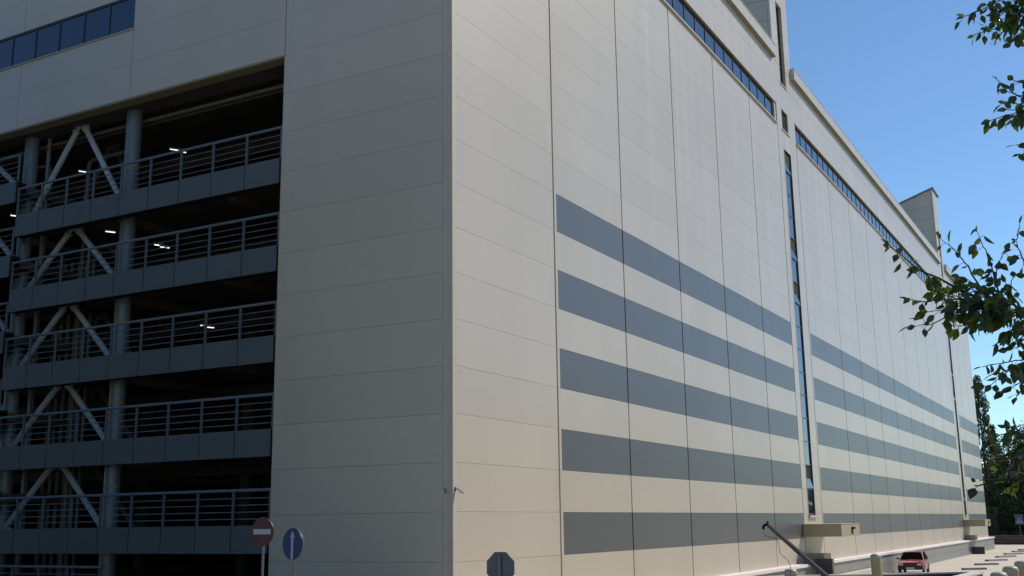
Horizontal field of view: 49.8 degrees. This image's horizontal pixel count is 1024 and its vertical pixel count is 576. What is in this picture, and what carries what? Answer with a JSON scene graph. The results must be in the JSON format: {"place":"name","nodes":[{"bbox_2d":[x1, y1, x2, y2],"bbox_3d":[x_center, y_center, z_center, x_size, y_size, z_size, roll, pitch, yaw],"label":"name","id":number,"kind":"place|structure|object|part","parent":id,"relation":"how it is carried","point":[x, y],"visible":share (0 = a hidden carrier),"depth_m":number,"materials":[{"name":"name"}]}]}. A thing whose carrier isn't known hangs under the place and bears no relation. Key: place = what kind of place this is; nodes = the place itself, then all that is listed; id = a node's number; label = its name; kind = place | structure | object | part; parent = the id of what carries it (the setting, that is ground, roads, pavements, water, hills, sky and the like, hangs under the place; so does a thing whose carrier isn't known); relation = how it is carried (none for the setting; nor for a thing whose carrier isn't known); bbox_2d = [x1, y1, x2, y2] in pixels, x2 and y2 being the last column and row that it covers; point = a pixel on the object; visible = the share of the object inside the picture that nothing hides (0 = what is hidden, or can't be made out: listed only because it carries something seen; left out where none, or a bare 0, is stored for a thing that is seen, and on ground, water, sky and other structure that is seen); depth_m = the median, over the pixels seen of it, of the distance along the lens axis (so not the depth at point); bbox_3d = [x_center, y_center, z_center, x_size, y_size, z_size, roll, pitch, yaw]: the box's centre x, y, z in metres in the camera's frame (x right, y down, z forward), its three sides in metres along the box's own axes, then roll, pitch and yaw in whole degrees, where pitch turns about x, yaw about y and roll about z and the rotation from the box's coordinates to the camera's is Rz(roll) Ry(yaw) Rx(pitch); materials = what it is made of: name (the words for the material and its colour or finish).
{"place":"outdoors","nodes":[
{"label":"outdoors","id":0,"kind":"place"},
{"bbox_2d":[785,0,1023,481],"label":"sky","id":1,"kind":"structure","parent":0,"point":[913,94],"materials":[{"name":"blue"}]},
{"bbox_2d":[893,545,1023,575],"bbox_3d":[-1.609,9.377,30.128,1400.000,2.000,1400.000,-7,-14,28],"label":"ground","id":2,"kind":"structure","parent":0,"point":[957,564],"depth_m":96.71,"materials":[{"name":"concrete"}]},
{"bbox_2d":[0,0,994,575],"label":"industrial building","id":3,"kind":"structure","parent":2,"relation":"on","point":[582,286],"depth_m":41.56,"materials":[{"name":"beige"}]},
{"bbox_2d":[0,37,13,69],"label":"ribbon window","id":4,"kind":"structure","parent":3,"relation":"in","point":[7,45],"depth_m":44.96,"materials":[{"name":"blue glass"}]},
{"bbox_2d":[12,29,37,65],"bbox_3d":[-19.638,-9.648,44.429,1.410,1.360,0.070,-7,-14,28],"label":"ribbon window","id":5,"kind":"structure","parent":3,"relation":"in","point":[24,50],"depth_m":44.43,"materials":[{"name":"blue glass"}]},
{"bbox_2d":[35,21,60,58],"bbox_3d":[-18.408,-9.807,43.760,1.410,1.360,0.070,-7,-14,28],"label":"ribbon window","id":6,"kind":"structure","parent":3,"relation":"in","point":[48,36],"depth_m":43.76,"materials":[{"name":"blue glass"}]},
{"bbox_2d":[59,13,85,50],"bbox_3d":[-17.177,-9.967,43.090,1.410,1.360,0.070,-7,-14,28],"label":"ribbon window","id":7,"kind":"structure","parent":3,"relation":"in","point":[72,34],"depth_m":43.09,"materials":[{"name":"blue glass"}]},
{"bbox_2d":[84,4,110,42],"bbox_3d":[-15.946,-10.127,42.421,1.410,1.360,0.070,-7,-14,28],"label":"ribbon window","id":8,"kind":"structure","parent":3,"relation":"in","point":[97,23],"depth_m":42.43,"materials":[{"name":"blue glass"}]},
{"bbox_2d":[105,229,115,232],"bbox_3d":[-15.655,-2.214,42.984,0.420,0.096,0.120,6,-14,-30],"label":"ceiling lamp","id":9,"kind":"object","parent":3,"relation":"attached to","point":[111,231],"visible":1,"depth_m":42.96,"materials":[{"name":"white plastic"}]},
{"bbox_2d":[109,0,135,34],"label":"ribbon window","id":10,"kind":"structure","parent":3,"relation":"in","point":[123,11],"depth_m":41.79,"materials":[{"name":"blue glass"}]},
{"bbox_2d":[665,0,705,43],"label":"ribbon window","id":11,"kind":"structure","parent":3,"relation":"in","point":[681,9],"depth_m":55.19,"materials":[{"name":"blue glass"}]},
{"bbox_2d":[704,26,742,83],"bbox_3d":[11.489,-12.440,59.730,0.050,1.400,6.177,-7,-14,28],"label":"ribbon window","id":12,"kind":"structure","parent":3,"relation":"in","point":[717,48],"depth_m":59.67,"materials":[{"name":"blue glass"}]},
{"bbox_2d":[741,69,772,115],"bbox_3d":[14.461,-11.369,64.938,0.050,1.400,6.177,-7,-14,28],"label":"ribbon window","id":13,"kind":"structure","parent":3,"relation":"in","point":[747,81],"depth_m":64.90,"materials":[{"name":"blue glass"}]},
{"bbox_2d":[781,111,789,136],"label":"small window","id":14,"kind":"structure","parent":3,"relation":"in","point":[784,118],"depth_m":69.75,"materials":[{"name":"black glass"}]},
{"bbox_2d":[785,156,791,176],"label":"slit window","id":15,"kind":"structure","parent":3,"relation":"in","point":[788,170],"depth_m":69.02,"materials":[{"name":"blue glass"}]},
{"bbox_2d":[786,173,792,197],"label":"slit window","id":16,"kind":"structure","parent":3,"relation":"in","point":[788,179],"depth_m":68.78,"materials":[{"name":"blue glass"}]},
{"bbox_2d":[787,194,793,219],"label":"slit window","id":17,"kind":"structure","parent":3,"relation":"in","point":[790,200],"depth_m":68.48,"materials":[{"name":"blue glass"}]},
{"bbox_2d":[789,216,795,240],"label":"slit window","id":18,"kind":"structure","parent":3,"relation":"in","point":[791,222],"depth_m":68.20,"materials":[{"name":"blue glass"}]},
{"bbox_2d":[791,241,797,262],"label":"slit window","id":19,"kind":"structure","parent":3,"relation":"in","point":[794,255],"depth_m":67.86,"materials":[{"name":"blue glass"}]},
{"bbox_2d":[792,260,798,284],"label":"slit window","id":20,"kind":"structure","parent":3,"relation":"in","point":[794,265],"depth_m":67.63,"materials":[{"name":"blue glass"}]},
{"bbox_2d":[794,285,800,306],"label":"slit window","id":21,"kind":"structure","parent":3,"relation":"in","point":[797,299],"depth_m":67.28,"materials":[{"name":"blue glass"}]},
{"bbox_2d":[795,304,801,328],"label":"slit window","id":22,"kind":"structure","parent":3,"relation":"in","point":[797,309],"depth_m":67.06,"materials":[{"name":"blue glass"}]},
{"bbox_2d":[796,326,802,350],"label":"slit window","id":23,"kind":"structure","parent":3,"relation":"in","point":[799,331],"depth_m":66.75,"materials":[{"name":"blue glass"}]},
{"bbox_2d":[798,349,804,373],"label":"slit window","id":24,"kind":"structure","parent":3,"relation":"in","point":[800,353],"depth_m":66.48,"materials":[{"name":"blue glass"}]},
{"bbox_2d":[799,372,806,396],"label":"slit window","id":25,"kind":"structure","parent":3,"relation":"in","point":[802,376],"depth_m":66.18,"materials":[{"name":"blue glass"}]},
{"bbox_2d":[801,395,807,418],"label":"slit window","id":26,"kind":"structure","parent":3,"relation":"in","point":[803,398],"depth_m":65.87,"materials":[{"name":"blue glass"}]},
{"bbox_2d":[803,418,809,442],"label":"slit window","id":27,"kind":"structure","parent":3,"relation":"in","point":[805,421],"depth_m":65.62,"materials":[{"name":"blue glass"}]},
{"bbox_2d":[795,128,817,164],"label":"ribbon window","id":28,"kind":"structure","parent":3,"relation":"in","point":[804,144],"depth_m":74.41,"materials":[{"name":"blue glass"}]},
{"bbox_2d":[804,442,810,465],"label":"slit window","id":29,"kind":"structure","parent":3,"relation":"in","point":[807,445],"depth_m":65.31,"materials":[{"name":"blue glass"}]},
{"bbox_2d":[807,466,812,489],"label":"slit window","id":30,"kind":"structure","parent":3,"relation":"in","point":[809,481],"depth_m":65.02,"materials":[{"name":"blue glass"}]},
{"bbox_2d":[807,489,814,513],"bbox_3d":[17.452,12.523,64.568,0.080,1.440,1.500,-7,-14,28],"label":"slit window","id":31,"kind":"structure","parent":3,"relation":"in","point":[810,492],"depth_m":64.74,"materials":[{"name":"glass"}]},
{"bbox_2d":[817,152,838,187],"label":"ribbon window","id":32,"kind":"structure","parent":3,"relation":"in","point":[822,163],"depth_m":79.55,"materials":[{"name":"blue glass"}]},
{"bbox_2d":[837,176,856,206],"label":"ribbon window","id":33,"kind":"structure","parent":3,"relation":"in","point":[842,186],"depth_m":84.80,"materials":[{"name":"blue glass"}]},
{"bbox_2d":[855,195,872,223],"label":"ribbon window","id":34,"kind":"structure","parent":3,"relation":"in","point":[864,210],"depth_m":90.01,"materials":[{"name":"blue glass"}]},
{"bbox_2d":[872,214,886,239],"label":"ribbon window","id":35,"kind":"structure","parent":3,"relation":"in","point":[876,223],"depth_m":95.24,"materials":[{"name":"blue glass"}]},
{"bbox_2d":[886,229,898,248],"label":"ribbon window","id":36,"kind":"structure","parent":3,"relation":"in","point":[890,238],"depth_m":100.25,"materials":[{"name":"blue glass"}]},
{"bbox_2d":[899,244,910,264],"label":"ribbon window","id":37,"kind":"structure","parent":3,"relation":"in","point":[904,253],"depth_m":105.98,"materials":[{"name":"blue glass"}]},
{"bbox_2d":[910,256,921,276],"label":"ribbon window","id":38,"kind":"structure","parent":3,"relation":"in","point":[913,262],"depth_m":111.34,"materials":[{"name":"blue glass"}]},
{"bbox_2d":[921,270,928,280],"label":"ribbon window","id":39,"kind":"structure","parent":3,"relation":"in","point":[924,276],"depth_m":114.85,"materials":[{"name":"blue glass"}]},
{"bbox_2d":[841,568,871,573],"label":"concrete ledge","id":40,"kind":"object","parent":2,"relation":"on","point":[865,571],"visible":0.32,"depth_m":69.22,"materials":[{"name":"beige concrete"}]},
{"bbox_2d":[896,551,929,572],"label":"parked car","id":41,"kind":"object","parent":2,"relation":"on","point":[913,560],"visible":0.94,"depth_m":78.39,"materials":[{"name":"red paint"}]},
{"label":"window glass","id":42,"kind":"part","parent":41,"relation":"part of","materials":[{"name":"black glass"}]},
{"bbox_2d":[961,567,986,569],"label":"wheel stop","id":43,"kind":"object","parent":2,"relation":"on","point":[981,568],"visible":1,"depth_m":82.38,"materials":[{"name":"concrete"}]},
{"bbox_2d":[974,563,998,564],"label":"wheel stop","id":44,"kind":"object","parent":2,"relation":"on","point":[986,563],"visible":1,"depth_m":90.28,"materials":[{"name":"concrete"}]},
{"bbox_2d":[985,559,1007,560],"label":"wheel stop","id":45,"kind":"object","parent":2,"relation":"on","point":[996,559],"visible":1,"depth_m":98.36,"materials":[{"name":"concrete"}]},
{"bbox_2d":[995,555,1016,557],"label":"wheel stop","id":46,"kind":"object","parent":2,"relation":"on","point":[1006,556],"visible":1,"depth_m":107.28,"materials":[{"name":"concrete"}]},
{"bbox_2d":[989,535,1023,544],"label":"wall","id":47,"kind":"structure","parent":2,"relation":"on","point":[1008,539],"depth_m":155.78,"materials":[{"name":"grey"}]},
{"bbox_2d":[1003,553,1023,554],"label":"wheel stop","id":48,"kind":"object","parent":2,"relation":"on","point":[1011,553],"visible":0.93,"depth_m":114.41,"materials":[{"name":"concrete"}]},
{"bbox_2d":[986,513,999,534],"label":"garden shed","id":49,"kind":"structure","parent":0,"point":[994,528],"depth_m":165.97,"materials":[{"name":"metal"}]},
{"bbox_2d":[986,508,997,513],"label":"roof","id":50,"kind":"object","parent":49,"relation":"on","point":[991,510],"visible":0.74,"depth_m":166.66,"materials":[{"name":"green plant"}]},
{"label":"pavement","id":51,"kind":"structure","parent":0,"visible":0},
{"bbox_2d":[251,517,273,575],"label":"road sign","id":52,"kind":"object","parent":51,"relation":"on","point":[262,532],"visible":1,"depth_m":23.41,"materials":[{"name":"red metal"}]},
{"bbox_2d":[283,528,302,575],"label":"road sign","id":53,"kind":"object","parent":51,"relation":"on","point":[292,543],"visible":1,"depth_m":21.19,"materials":[{"name":"blue metal"}]},
{"bbox_2d":[487,552,514,575],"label":"road sign","id":54,"kind":"object","parent":51,"relation":"on","point":[500,563],"visible":1,"depth_m":23.28,"materials":[{"name":"grey metal"}]},
{"bbox_2d":[784,569,796,575],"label":"bollard","id":55,"kind":"object","parent":51,"relation":"on","point":[787,572],"visible":0.91,"depth_m":19.69,"materials":[{"name":"beige paint"}]},
{"bbox_2d":[762,521,829,575],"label":"boom barrier","id":56,"kind":"object","parent":51,"relation":"on","point":[810,562],"visible":1,"depth_m":16.06,"materials":[{"name":"grey metal"}]},
{"bbox_2d":[870,554,881,575],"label":"bollard","id":57,"kind":"object","parent":51,"relation":"on","point":[876,569],"visible":1,"depth_m":21.19,"materials":[{"name":"beige paint"}]},
{"bbox_2d":[784,571,984,575],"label":"ramp parapet","id":58,"kind":"structure","parent":51,"relation":"on","point":[969,573],"depth_m":54.35,"materials":[{"name":"concrete"}]},
{"bbox_2d":[881,0,1023,498],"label":"foreground tree","id":59,"kind":"object","parent":51,"relation":"on","point":[998,311],"visible":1,"depth_m":7.57,"materials":[{"name":"green plant"}]},
{"bbox_2d":[990,572,1007,575],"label":"bollard","id":60,"kind":"object","parent":51,"relation":"on","point":[998,574],"visible":1,"depth_m":15.61,"materials":[{"name":"beige paint"}]},
{"bbox_2d":[1002,566,1018,575],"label":"bollard","id":61,"kind":"object","parent":51,"relation":"on","point":[1011,570],"visible":0.92,"depth_m":17.05,"materials":[{"name":"beige paint"}]},
{"bbox_2d":[1014,560,1023,575],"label":"bollard","id":62,"kind":"object","parent":51,"relation":"on","point":[1019,565],"visible":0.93,"depth_m":18.67,"materials":[{"name":"beige paint"}]},
{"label":"lawn","id":63,"kind":"structure","parent":0,"visible":0},
{"bbox_2d":[973,375,999,513],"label":"tree","id":64,"kind":"object","parent":63,"relation":"on","point":[984,423],"visible":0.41,"depth_m":179.17,"materials":[{"name":"green plant"}]},
{"bbox_2d":[983,474,1006,534],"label":"tree","id":65,"kind":"object","parent":63,"relation":"on","point":[994,501],"visible":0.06,"depth_m":175.44,"materials":[{"name":"green plant"}]},
{"bbox_2d":[987,424,1004,534],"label":"tree","id":66,"kind":"object","parent":63,"relation":"on","point":[992,426],"visible":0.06,"depth_m":183.55,"materials":[{"name":"green plant"}]},
{"bbox_2d":[981,453,1023,534],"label":"tree","id":67,"kind":"object","parent":63,"relation":"on","point":[992,505],"visible":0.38,"depth_m":172.77,"materials":[{"name":"green plant"}]},
{"bbox_2d":[987,428,1023,534],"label":"tree","id":68,"kind":"object","parent":63,"relation":"on","point":[1019,500],"visible":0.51,"depth_m":169.68,"materials":[{"name":"green plant"}]},
{"bbox_2d":[998,420,1023,512],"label":"tree","id":69,"kind":"object","parent":63,"relation":"on","point":[1019,425],"visible":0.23,"depth_m":173.02,"materials":[{"name":"green plant"}]},
{"bbox_2d":[1015,514,1023,534],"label":"pedestrian sign","id":70,"kind":"object","parent":63,"relation":"on","point":[1019,520],"visible":0.96,"depth_m":162.34,"materials":[{"name":"blue metal"}]}
]}

